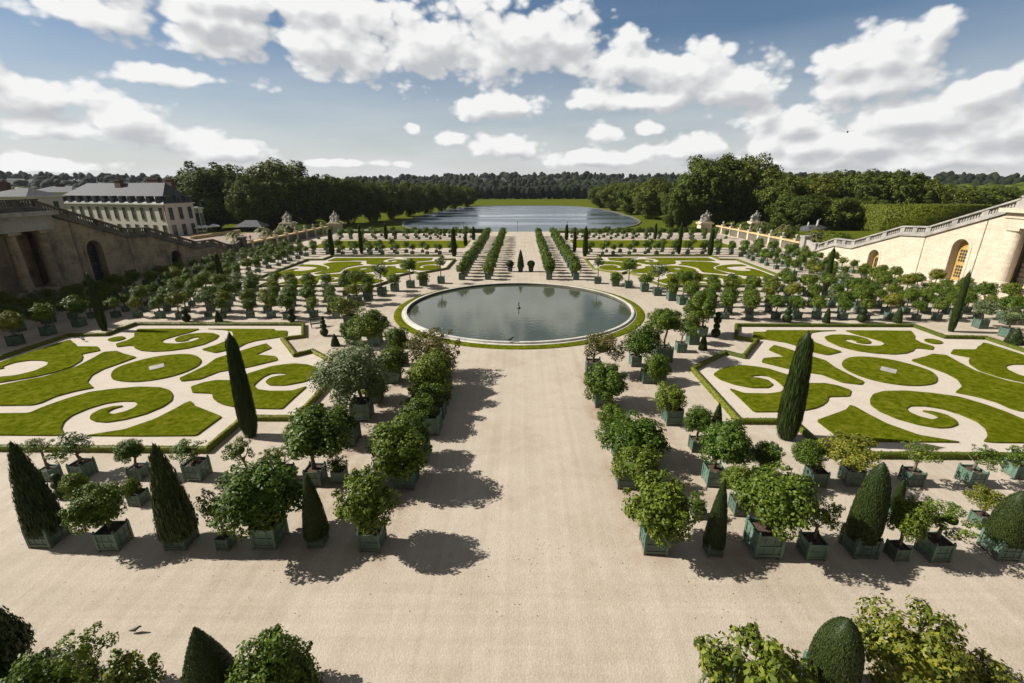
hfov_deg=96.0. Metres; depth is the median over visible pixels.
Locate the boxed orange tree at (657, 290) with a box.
[648,263,670,295]
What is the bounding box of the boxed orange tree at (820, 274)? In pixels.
[813,271,824,290]
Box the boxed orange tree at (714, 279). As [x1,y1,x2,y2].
[706,277,721,285]
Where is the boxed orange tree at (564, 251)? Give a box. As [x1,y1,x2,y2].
[562,248,572,262]
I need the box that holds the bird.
[129,625,141,632]
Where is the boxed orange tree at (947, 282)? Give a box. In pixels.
[938,278,954,296]
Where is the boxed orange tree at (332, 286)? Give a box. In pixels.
[324,284,335,290]
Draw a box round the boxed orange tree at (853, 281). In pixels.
[843,277,864,300]
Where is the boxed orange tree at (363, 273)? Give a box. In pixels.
[359,270,368,281]
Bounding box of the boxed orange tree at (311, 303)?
[304,296,318,317]
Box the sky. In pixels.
[0,0,1023,179]
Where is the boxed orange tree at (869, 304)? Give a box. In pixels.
[860,298,877,319]
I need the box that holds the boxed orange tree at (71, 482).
[57,472,99,500]
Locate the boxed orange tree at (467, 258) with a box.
[460,256,471,273]
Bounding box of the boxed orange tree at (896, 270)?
[888,265,903,282]
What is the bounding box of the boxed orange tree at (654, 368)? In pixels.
[640,353,672,383]
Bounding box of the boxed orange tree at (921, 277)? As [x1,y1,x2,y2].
[915,273,926,286]
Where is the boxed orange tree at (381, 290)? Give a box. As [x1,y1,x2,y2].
[370,262,389,295]
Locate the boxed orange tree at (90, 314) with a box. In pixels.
[79,296,94,318]
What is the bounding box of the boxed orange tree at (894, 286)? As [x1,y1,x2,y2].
[887,281,902,292]
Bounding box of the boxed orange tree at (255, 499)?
[207,457,303,549]
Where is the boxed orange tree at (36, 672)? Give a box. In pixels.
[0,647,84,682]
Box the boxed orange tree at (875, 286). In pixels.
[867,281,882,301]
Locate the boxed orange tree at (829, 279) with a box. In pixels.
[820,273,838,296]
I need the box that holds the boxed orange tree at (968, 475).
[954,444,1008,487]
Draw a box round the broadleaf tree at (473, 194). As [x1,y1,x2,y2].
[458,185,478,206]
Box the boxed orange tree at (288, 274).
[282,271,296,280]
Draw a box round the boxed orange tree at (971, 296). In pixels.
[962,291,981,312]
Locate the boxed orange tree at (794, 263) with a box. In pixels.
[790,259,801,274]
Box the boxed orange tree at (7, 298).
[0,291,18,305]
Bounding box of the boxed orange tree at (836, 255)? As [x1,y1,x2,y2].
[827,251,840,259]
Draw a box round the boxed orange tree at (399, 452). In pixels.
[365,413,432,489]
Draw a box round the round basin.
[394,282,644,349]
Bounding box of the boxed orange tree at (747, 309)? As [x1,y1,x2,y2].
[743,289,760,312]
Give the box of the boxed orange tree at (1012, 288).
[1000,283,1022,295]
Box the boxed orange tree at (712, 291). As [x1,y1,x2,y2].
[700,288,718,298]
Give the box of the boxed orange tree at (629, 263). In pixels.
[621,258,637,287]
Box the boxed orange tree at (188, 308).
[177,290,190,310]
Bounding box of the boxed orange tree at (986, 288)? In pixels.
[975,281,1000,300]
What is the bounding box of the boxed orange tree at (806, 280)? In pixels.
[799,274,818,296]
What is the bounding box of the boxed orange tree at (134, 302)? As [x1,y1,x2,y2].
[126,296,143,317]
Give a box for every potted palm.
[224,232,239,240]
[230,235,247,242]
[255,227,267,236]
[257,231,273,238]
[282,225,296,231]
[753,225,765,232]
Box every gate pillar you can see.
[278,211,297,226]
[326,211,343,232]
[696,210,713,231]
[747,210,760,225]
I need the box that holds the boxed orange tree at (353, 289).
[344,284,361,305]
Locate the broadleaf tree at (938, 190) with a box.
[915,177,954,203]
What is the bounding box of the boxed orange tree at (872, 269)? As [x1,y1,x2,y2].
[867,267,882,283]
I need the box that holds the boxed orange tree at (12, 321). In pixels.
[0,310,25,345]
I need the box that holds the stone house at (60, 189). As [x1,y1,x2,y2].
[36,183,77,194]
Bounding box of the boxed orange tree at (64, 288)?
[59,285,73,294]
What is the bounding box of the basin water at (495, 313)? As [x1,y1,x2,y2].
[407,285,630,340]
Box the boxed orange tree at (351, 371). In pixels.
[306,338,391,421]
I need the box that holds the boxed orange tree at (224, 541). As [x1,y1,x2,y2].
[194,487,236,550]
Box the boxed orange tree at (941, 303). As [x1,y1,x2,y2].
[930,296,952,319]
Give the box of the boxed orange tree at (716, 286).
[707,281,722,299]
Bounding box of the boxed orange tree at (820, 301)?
[809,296,827,318]
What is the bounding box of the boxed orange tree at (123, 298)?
[114,293,130,311]
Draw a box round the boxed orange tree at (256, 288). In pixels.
[244,270,261,290]
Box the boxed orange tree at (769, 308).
[764,294,773,312]
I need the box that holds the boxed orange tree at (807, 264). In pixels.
[804,260,814,274]
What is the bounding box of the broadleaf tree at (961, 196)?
[946,185,987,204]
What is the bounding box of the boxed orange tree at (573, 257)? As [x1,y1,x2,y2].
[569,255,579,272]
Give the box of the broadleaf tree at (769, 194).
[744,172,809,229]
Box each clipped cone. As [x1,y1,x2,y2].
[215,310,222,321]
[331,334,339,346]
[698,334,706,350]
[713,403,721,422]
[822,307,830,322]
[891,307,902,323]
[1003,328,1023,345]
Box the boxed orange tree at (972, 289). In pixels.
[956,285,975,293]
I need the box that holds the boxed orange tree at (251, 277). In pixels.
[242,275,258,294]
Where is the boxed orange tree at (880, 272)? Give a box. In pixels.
[871,269,889,284]
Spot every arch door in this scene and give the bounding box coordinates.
[86,241,103,279]
[171,252,176,263]
[872,251,878,267]
[950,240,968,280]
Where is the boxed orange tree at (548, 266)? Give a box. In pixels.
[543,260,555,279]
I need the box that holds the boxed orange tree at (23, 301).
[16,296,33,316]
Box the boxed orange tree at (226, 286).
[216,281,233,304]
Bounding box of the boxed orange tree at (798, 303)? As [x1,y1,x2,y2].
[792,297,808,318]
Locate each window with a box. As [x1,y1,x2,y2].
[53,201,61,212]
[79,206,83,214]
[87,206,92,217]
[95,207,101,218]
[104,207,110,218]
[112,207,118,218]
[121,207,127,218]
[130,207,136,219]
[139,207,145,219]
[149,208,154,219]
[158,208,164,219]
[168,207,174,219]
[172,225,178,235]
[177,207,183,218]
[181,224,187,234]
[187,206,193,218]
[191,223,196,233]
[195,213,201,230]
[199,213,204,229]
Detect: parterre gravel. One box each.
[0,325,326,445]
[261,257,451,284]
[588,257,780,284]
[697,327,1023,451]
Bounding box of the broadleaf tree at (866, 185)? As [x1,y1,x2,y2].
[837,168,898,202]
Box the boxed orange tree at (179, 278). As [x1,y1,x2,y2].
[173,276,185,292]
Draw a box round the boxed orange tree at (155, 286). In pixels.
[147,282,160,297]
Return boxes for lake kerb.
[401,205,640,231]
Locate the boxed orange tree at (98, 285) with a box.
[94,281,108,299]
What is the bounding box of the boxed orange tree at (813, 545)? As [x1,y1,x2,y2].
[796,495,846,560]
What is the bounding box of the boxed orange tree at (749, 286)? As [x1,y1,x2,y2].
[745,284,756,289]
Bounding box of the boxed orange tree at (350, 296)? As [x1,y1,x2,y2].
[342,284,353,299]
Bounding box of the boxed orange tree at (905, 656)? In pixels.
[849,593,980,682]
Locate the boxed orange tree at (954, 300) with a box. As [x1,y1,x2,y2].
[949,297,968,318]
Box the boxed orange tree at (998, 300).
[995,296,1011,316]
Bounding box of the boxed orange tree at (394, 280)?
[386,273,400,291]
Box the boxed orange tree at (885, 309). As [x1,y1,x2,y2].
[880,295,890,312]
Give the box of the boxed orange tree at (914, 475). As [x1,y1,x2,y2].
[897,439,944,486]
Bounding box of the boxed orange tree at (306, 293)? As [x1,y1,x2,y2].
[297,285,316,312]
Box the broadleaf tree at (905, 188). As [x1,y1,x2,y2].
[875,168,932,203]
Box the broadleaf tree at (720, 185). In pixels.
[675,152,756,227]
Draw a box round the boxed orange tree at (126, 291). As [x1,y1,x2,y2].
[120,287,130,301]
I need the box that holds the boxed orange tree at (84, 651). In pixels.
[40,621,119,682]
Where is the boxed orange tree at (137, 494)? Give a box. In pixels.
[121,478,150,506]
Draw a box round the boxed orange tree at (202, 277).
[193,273,208,285]
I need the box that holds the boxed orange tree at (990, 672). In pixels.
[937,642,1023,682]
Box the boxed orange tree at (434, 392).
[405,381,446,419]
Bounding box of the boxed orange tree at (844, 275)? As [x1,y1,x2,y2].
[835,271,851,290]
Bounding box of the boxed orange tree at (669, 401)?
[654,381,686,425]
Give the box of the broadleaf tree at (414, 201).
[398,181,424,216]
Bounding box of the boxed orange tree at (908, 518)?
[883,495,935,561]
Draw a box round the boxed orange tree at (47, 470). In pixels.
[18,438,63,481]
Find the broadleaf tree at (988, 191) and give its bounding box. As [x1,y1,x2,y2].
[971,186,1021,207]
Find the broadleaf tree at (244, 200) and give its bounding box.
[222,174,272,231]
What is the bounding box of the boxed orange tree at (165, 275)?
[158,271,172,288]
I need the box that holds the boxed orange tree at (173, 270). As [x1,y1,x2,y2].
[164,266,181,276]
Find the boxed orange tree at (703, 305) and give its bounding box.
[682,290,717,336]
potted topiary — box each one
[506,260,513,271]
[517,249,523,271]
[527,260,534,271]
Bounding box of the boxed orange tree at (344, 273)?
[339,269,350,278]
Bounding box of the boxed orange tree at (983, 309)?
[971,298,1002,328]
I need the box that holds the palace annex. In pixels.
[62,177,198,235]
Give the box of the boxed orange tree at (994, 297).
[983,293,998,311]
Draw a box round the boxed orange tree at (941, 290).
[936,285,956,295]
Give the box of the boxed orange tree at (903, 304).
[896,290,905,306]
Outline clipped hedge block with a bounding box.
[854,203,998,230]
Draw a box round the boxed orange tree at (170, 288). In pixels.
[158,284,177,306]
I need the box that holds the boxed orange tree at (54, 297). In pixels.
[50,291,63,311]
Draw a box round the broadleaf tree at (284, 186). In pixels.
[239,157,320,227]
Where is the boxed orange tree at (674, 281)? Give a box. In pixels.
[667,279,679,285]
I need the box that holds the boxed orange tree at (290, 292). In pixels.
[279,287,295,309]
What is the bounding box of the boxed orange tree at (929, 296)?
[920,291,939,313]
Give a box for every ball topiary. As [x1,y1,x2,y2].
[49,473,65,498]
[181,308,190,321]
[286,308,295,321]
[320,316,328,335]
[711,312,721,336]
[782,305,792,321]
[857,305,867,321]
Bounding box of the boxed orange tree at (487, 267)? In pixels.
[482,263,494,279]
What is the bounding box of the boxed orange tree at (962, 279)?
[956,277,973,283]
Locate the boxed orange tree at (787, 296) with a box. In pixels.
[783,285,791,300]
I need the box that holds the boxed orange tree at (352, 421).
[325,405,361,446]
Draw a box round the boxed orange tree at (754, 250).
[748,245,759,260]
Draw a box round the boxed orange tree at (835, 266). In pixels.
[825,264,839,272]
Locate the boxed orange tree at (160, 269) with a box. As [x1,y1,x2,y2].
[151,265,164,283]
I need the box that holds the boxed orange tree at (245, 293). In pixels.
[237,287,256,311]
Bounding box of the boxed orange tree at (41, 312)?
[21,302,57,335]
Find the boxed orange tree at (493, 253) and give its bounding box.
[487,251,497,267]
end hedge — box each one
[337,228,483,232]
[556,228,706,232]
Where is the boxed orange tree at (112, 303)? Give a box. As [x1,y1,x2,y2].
[102,297,121,317]
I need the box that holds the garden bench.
[309,318,320,326]
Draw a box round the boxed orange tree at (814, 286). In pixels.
[806,282,820,299]
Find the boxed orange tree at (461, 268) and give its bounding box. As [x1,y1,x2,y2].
[456,261,467,279]
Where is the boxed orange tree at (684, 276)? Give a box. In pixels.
[675,270,693,304]
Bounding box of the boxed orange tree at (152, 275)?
[142,270,158,281]
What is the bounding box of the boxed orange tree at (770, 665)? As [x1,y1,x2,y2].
[693,621,817,682]
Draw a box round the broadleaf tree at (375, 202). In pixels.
[356,178,389,221]
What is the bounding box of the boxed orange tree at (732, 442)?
[697,418,754,487]
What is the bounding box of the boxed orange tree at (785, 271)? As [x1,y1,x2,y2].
[777,268,795,290]
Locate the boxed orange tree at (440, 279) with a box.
[434,257,446,283]
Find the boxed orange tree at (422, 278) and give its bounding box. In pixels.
[416,272,429,285]
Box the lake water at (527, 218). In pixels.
[403,206,638,230]
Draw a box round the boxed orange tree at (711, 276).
[706,274,718,286]
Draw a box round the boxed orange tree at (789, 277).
[781,271,798,294]
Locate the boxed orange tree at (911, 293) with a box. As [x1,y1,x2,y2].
[899,287,921,312]
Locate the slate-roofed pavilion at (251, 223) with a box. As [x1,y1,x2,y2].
[234,220,270,231]
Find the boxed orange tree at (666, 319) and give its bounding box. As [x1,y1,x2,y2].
[644,307,687,362]
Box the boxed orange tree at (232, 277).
[227,272,243,290]
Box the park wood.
[14,182,1023,221]
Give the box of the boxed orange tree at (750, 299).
[740,291,763,319]
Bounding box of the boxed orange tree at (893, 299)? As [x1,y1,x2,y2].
[880,291,905,319]
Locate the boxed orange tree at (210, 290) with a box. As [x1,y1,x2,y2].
[196,285,217,311]
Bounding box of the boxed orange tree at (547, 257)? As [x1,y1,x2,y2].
[542,256,554,271]
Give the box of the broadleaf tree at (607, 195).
[598,182,620,210]
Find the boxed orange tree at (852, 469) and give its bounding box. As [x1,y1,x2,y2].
[816,429,882,486]
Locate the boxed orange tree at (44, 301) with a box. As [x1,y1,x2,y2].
[25,297,56,323]
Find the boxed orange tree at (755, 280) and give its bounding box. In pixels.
[747,275,763,286]
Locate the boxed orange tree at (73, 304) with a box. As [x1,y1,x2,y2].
[57,294,89,326]
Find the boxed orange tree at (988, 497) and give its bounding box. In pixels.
[963,484,1004,529]
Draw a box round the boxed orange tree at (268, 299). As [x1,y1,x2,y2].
[258,293,276,317]
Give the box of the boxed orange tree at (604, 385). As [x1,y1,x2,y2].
[583,361,629,407]
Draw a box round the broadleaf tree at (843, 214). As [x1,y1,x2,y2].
[812,196,864,230]
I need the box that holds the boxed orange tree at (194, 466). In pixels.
[168,438,212,481]
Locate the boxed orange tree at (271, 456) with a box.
[258,444,295,476]
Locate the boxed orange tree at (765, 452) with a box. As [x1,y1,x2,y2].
[750,440,785,476]
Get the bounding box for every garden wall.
[247,222,326,250]
[716,221,799,247]
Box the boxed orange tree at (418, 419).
[392,413,431,460]
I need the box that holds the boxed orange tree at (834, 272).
[822,268,836,285]
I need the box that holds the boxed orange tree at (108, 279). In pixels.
[99,276,116,295]
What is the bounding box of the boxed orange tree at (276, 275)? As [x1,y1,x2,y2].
[267,270,282,289]
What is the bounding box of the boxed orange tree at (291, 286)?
[281,284,296,304]
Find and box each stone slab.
[149,363,164,369]
[880,366,896,373]
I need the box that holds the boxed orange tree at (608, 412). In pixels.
[596,403,625,434]
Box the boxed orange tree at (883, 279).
[873,274,893,288]
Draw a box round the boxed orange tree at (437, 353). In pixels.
[412,347,454,386]
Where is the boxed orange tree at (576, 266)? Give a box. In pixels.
[569,261,581,279]
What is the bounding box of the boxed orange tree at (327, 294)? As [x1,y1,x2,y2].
[323,292,337,312]
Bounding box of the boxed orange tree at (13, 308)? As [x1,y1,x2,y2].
[0,303,26,332]
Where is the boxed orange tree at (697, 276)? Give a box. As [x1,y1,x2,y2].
[690,271,703,281]
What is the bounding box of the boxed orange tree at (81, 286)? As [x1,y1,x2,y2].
[72,283,85,290]
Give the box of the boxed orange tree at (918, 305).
[911,299,928,319]
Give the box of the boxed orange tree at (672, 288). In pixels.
[665,282,679,300]
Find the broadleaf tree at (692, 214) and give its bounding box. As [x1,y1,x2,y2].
[669,175,706,227]
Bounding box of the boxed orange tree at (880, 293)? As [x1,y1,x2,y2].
[874,289,887,307]
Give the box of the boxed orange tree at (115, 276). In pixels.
[109,274,122,290]
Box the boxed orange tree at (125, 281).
[116,275,134,292]
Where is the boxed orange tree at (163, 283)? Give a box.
[158,279,168,287]
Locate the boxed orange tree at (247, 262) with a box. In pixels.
[239,258,252,274]
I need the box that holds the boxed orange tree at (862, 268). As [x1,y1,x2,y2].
[855,264,870,277]
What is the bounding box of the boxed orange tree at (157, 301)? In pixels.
[148,295,165,318]
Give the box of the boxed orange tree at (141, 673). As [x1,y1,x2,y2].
[72,648,166,682]
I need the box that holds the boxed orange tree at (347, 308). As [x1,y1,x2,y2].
[327,296,364,322]
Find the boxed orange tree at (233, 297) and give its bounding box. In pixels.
[230,285,237,301]
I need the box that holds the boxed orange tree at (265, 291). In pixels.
[255,288,274,312]
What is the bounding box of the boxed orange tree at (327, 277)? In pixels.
[320,273,331,281]
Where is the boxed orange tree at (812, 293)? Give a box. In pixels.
[807,289,821,306]
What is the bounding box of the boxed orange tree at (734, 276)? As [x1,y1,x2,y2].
[724,273,738,280]
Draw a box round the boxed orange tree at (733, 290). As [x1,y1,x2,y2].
[720,286,740,313]
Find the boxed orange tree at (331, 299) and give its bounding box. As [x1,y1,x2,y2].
[326,295,339,318]
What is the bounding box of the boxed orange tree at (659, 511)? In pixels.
[620,468,703,555]
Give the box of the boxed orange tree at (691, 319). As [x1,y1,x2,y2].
[681,314,701,344]
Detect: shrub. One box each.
[734,221,749,228]
[742,224,753,231]
[754,225,771,233]
[773,231,786,236]
[774,229,792,238]
[776,226,790,233]
[790,228,798,234]
[804,231,825,236]
[807,228,824,237]
[808,233,823,241]
[818,236,837,245]
[823,230,837,238]
[834,232,852,239]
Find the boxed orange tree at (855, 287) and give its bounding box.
[850,284,869,306]
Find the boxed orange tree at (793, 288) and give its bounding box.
[784,282,803,305]
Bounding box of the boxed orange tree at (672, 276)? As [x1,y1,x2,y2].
[670,272,678,280]
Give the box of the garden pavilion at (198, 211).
[194,206,206,231]
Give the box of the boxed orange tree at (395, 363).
[372,346,408,383]
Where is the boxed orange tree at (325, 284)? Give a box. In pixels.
[320,280,331,295]
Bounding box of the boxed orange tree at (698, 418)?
[682,404,715,452]
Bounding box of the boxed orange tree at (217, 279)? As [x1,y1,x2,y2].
[208,273,224,292]
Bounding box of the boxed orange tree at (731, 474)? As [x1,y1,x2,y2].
[719,463,751,516]
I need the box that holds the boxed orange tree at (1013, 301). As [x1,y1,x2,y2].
[997,294,1023,324]
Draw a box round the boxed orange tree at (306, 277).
[300,274,317,283]
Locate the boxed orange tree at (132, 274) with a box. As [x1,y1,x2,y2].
[123,269,141,283]
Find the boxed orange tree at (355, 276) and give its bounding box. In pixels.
[345,269,363,304]
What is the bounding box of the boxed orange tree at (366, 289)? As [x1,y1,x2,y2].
[360,282,373,300]
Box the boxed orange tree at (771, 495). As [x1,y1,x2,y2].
[730,460,825,559]
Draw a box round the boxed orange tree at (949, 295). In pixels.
[941,291,957,313]
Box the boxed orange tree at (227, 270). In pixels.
[223,267,231,282]
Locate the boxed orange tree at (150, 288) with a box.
[136,285,153,305]
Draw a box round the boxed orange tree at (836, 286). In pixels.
[829,283,844,300]
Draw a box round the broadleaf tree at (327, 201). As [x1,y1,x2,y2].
[305,173,347,222]
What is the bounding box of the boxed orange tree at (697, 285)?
[690,283,700,298]
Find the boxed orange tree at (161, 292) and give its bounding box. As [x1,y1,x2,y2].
[154,289,171,311]
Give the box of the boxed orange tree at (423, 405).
[398,391,442,435]
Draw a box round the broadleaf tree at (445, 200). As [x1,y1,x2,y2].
[436,183,454,210]
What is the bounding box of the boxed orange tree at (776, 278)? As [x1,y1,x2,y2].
[763,275,780,294]
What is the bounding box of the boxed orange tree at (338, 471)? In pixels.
[324,452,348,483]
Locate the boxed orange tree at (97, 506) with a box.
[57,479,133,551]
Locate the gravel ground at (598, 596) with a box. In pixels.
[0,232,1023,682]
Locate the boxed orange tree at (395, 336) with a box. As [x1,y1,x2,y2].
[384,326,409,366]
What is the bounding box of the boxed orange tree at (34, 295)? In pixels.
[26,290,45,300]
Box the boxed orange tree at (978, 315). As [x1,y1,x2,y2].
[972,299,993,317]
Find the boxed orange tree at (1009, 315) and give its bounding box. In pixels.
[995,306,1023,336]
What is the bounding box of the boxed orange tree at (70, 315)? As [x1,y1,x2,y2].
[56,294,77,318]
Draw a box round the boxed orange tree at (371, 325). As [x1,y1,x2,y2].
[346,308,391,345]
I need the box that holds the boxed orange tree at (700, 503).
[688,490,707,519]
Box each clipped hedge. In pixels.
[0,321,334,453]
[259,255,455,286]
[584,254,785,287]
[690,323,1023,459]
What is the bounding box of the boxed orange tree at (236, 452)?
[221,435,255,476]
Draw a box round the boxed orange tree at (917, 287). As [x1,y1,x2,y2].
[907,284,921,300]
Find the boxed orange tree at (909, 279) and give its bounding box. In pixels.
[898,272,918,287]
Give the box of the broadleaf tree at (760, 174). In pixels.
[725,152,783,226]
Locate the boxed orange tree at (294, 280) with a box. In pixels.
[285,277,297,294]
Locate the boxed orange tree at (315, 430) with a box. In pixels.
[281,402,353,486]
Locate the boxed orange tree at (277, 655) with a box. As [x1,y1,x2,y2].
[224,623,324,682]
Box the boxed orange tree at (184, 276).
[180,272,193,286]
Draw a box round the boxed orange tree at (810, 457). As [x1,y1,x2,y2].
[791,438,830,487]
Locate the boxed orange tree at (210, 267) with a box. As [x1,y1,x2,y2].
[205,262,215,273]
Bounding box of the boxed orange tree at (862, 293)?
[852,285,875,312]
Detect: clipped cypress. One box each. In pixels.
[86,272,107,330]
[214,252,223,284]
[225,330,257,437]
[327,228,334,255]
[358,223,362,253]
[384,223,387,238]
[451,227,456,256]
[463,233,467,245]
[472,226,474,239]
[565,224,568,239]
[573,230,576,251]
[582,226,587,255]
[653,223,656,239]
[677,222,682,253]
[707,227,714,255]
[775,330,814,440]
[822,246,835,289]
[948,269,970,331]
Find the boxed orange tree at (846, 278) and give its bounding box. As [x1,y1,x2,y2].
[841,276,852,290]
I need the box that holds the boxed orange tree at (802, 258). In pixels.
[797,254,809,270]
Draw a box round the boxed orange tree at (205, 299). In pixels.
[192,290,216,316]
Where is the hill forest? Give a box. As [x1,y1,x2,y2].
[0,170,1023,188]
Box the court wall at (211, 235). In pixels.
[190,230,240,238]
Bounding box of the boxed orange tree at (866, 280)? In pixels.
[862,276,873,284]
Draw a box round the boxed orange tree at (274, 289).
[266,285,278,305]
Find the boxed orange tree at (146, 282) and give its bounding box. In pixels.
[141,278,153,294]
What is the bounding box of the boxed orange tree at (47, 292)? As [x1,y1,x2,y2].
[42,288,56,304]
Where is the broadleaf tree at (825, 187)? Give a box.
[794,172,842,223]
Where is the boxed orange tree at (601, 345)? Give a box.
[583,330,626,374]
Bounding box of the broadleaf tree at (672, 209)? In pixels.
[660,190,689,227]
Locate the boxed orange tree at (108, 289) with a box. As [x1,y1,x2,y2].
[99,284,118,297]
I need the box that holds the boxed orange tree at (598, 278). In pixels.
[592,257,604,283]
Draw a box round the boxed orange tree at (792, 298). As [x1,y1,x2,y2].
[788,295,799,312]
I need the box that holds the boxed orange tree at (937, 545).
[913,497,985,562]
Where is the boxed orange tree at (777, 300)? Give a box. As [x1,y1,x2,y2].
[769,294,788,319]
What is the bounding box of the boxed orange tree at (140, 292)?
[128,285,150,311]
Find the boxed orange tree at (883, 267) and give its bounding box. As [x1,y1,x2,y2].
[876,264,888,279]
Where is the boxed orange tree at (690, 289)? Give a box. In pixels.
[682,284,698,304]
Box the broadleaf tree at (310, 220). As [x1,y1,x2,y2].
[295,175,320,225]
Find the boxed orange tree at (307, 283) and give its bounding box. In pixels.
[301,280,316,288]
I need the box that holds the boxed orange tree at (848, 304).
[836,298,853,319]
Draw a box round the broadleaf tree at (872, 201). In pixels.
[849,196,890,230]
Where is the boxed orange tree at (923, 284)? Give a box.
[921,279,932,287]
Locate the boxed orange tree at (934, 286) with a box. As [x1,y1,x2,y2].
[929,282,943,293]
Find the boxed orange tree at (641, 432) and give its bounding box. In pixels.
[594,410,671,460]
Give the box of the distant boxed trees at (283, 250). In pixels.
[162,226,871,284]
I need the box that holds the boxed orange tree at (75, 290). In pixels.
[62,285,85,311]
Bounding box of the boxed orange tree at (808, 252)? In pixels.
[800,249,813,265]
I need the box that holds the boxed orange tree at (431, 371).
[405,355,453,404]
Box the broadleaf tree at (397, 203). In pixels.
[375,180,409,219]
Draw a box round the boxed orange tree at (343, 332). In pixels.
[339,319,361,344]
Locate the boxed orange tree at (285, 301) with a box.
[276,294,294,318]
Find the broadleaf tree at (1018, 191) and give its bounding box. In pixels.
[1008,186,1023,195]
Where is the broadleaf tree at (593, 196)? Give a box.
[587,184,608,207]
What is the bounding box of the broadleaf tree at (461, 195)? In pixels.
[449,185,468,208]
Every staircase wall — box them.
[0,199,247,310]
[799,195,1023,303]
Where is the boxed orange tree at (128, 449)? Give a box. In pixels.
[111,438,149,480]
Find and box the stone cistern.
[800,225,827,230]
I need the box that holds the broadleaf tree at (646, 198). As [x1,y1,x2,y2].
[629,177,673,218]
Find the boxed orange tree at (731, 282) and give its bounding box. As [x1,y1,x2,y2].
[722,277,741,289]
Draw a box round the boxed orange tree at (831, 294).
[826,289,838,306]
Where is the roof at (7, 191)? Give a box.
[0,180,65,212]
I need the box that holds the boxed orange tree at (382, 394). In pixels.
[357,376,390,402]
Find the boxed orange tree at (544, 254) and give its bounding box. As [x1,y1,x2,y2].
[540,252,551,267]
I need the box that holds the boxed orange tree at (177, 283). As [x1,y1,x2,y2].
[166,278,184,292]
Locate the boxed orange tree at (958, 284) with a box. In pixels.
[949,282,961,290]
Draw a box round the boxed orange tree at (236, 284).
[231,279,241,295]
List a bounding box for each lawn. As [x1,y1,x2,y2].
[0,340,99,382]
[0,351,135,405]
[0,386,172,435]
[87,401,220,436]
[108,336,124,341]
[111,354,200,381]
[116,328,218,351]
[180,343,276,381]
[191,363,316,409]
[202,329,286,352]
[267,264,326,278]
[279,274,340,283]
[314,261,362,273]
[317,240,470,247]
[328,258,402,264]
[329,273,383,283]
[347,266,379,272]
[381,266,408,276]
[400,261,441,270]
[406,258,432,261]
[570,240,734,247]
[594,261,640,270]
[608,257,637,261]
[630,266,658,276]
[637,257,714,264]
[657,273,705,284]
[663,266,695,272]
[678,261,728,273]
[699,274,761,284]
[714,365,850,412]
[715,264,769,276]
[753,330,840,354]
[762,345,863,384]
[817,405,958,442]
[825,330,933,354]
[842,356,936,385]
[870,390,1023,442]
[912,354,1023,411]
[924,339,942,343]
[951,342,1023,382]
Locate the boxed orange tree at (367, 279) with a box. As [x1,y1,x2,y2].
[361,274,375,284]
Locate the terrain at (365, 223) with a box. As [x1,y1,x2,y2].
[6,177,941,239]
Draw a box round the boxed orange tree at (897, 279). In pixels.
[894,275,903,289]
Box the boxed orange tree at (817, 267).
[809,263,825,282]
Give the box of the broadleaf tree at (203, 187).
[163,161,246,229]
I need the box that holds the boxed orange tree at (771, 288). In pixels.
[761,282,781,306]
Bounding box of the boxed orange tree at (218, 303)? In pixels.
[211,297,227,317]
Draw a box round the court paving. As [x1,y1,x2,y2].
[174,233,269,242]
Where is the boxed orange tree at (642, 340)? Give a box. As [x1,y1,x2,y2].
[623,323,663,366]
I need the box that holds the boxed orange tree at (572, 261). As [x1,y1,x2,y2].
[569,259,577,275]
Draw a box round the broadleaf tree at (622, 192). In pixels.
[613,181,640,213]
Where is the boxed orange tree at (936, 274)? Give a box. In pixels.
[928,269,947,281]
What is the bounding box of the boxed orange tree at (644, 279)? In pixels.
[638,273,652,291]
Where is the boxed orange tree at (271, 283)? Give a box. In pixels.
[264,279,279,297]
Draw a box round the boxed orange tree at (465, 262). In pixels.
[461,260,469,276]
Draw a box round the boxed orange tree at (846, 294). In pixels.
[835,290,854,312]
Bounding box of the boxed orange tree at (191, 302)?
[184,288,196,305]
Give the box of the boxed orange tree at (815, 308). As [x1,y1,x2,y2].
[813,294,826,311]
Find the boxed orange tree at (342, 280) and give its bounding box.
[337,276,351,294]
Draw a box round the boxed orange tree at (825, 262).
[818,260,827,268]
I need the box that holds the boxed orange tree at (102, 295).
[97,291,108,310]
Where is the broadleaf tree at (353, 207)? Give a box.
[327,175,369,223]
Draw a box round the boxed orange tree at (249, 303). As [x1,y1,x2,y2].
[241,298,256,317]
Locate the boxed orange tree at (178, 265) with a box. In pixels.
[173,261,184,275]
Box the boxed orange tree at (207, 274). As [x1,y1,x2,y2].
[195,271,210,286]
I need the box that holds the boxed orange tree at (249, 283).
[241,279,257,298]
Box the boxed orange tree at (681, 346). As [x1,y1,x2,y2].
[674,322,701,352]
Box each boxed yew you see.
[0,605,37,680]
[6,441,71,548]
[147,443,199,550]
[181,627,238,682]
[302,474,329,548]
[702,480,727,557]
[800,616,865,682]
[838,462,891,559]
[889,480,905,515]
[976,491,1023,561]
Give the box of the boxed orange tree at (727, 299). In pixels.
[718,291,736,318]
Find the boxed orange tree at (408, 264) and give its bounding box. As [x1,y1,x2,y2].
[399,258,416,287]
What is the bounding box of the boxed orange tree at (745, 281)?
[743,275,751,286]
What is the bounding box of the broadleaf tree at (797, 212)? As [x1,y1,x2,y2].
[764,193,828,230]
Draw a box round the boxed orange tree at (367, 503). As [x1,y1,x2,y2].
[330,464,400,552]
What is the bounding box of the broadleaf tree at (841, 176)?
[819,169,865,199]
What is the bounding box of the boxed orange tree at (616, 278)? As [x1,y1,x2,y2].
[610,272,623,285]
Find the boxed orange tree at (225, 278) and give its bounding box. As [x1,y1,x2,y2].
[218,273,229,281]

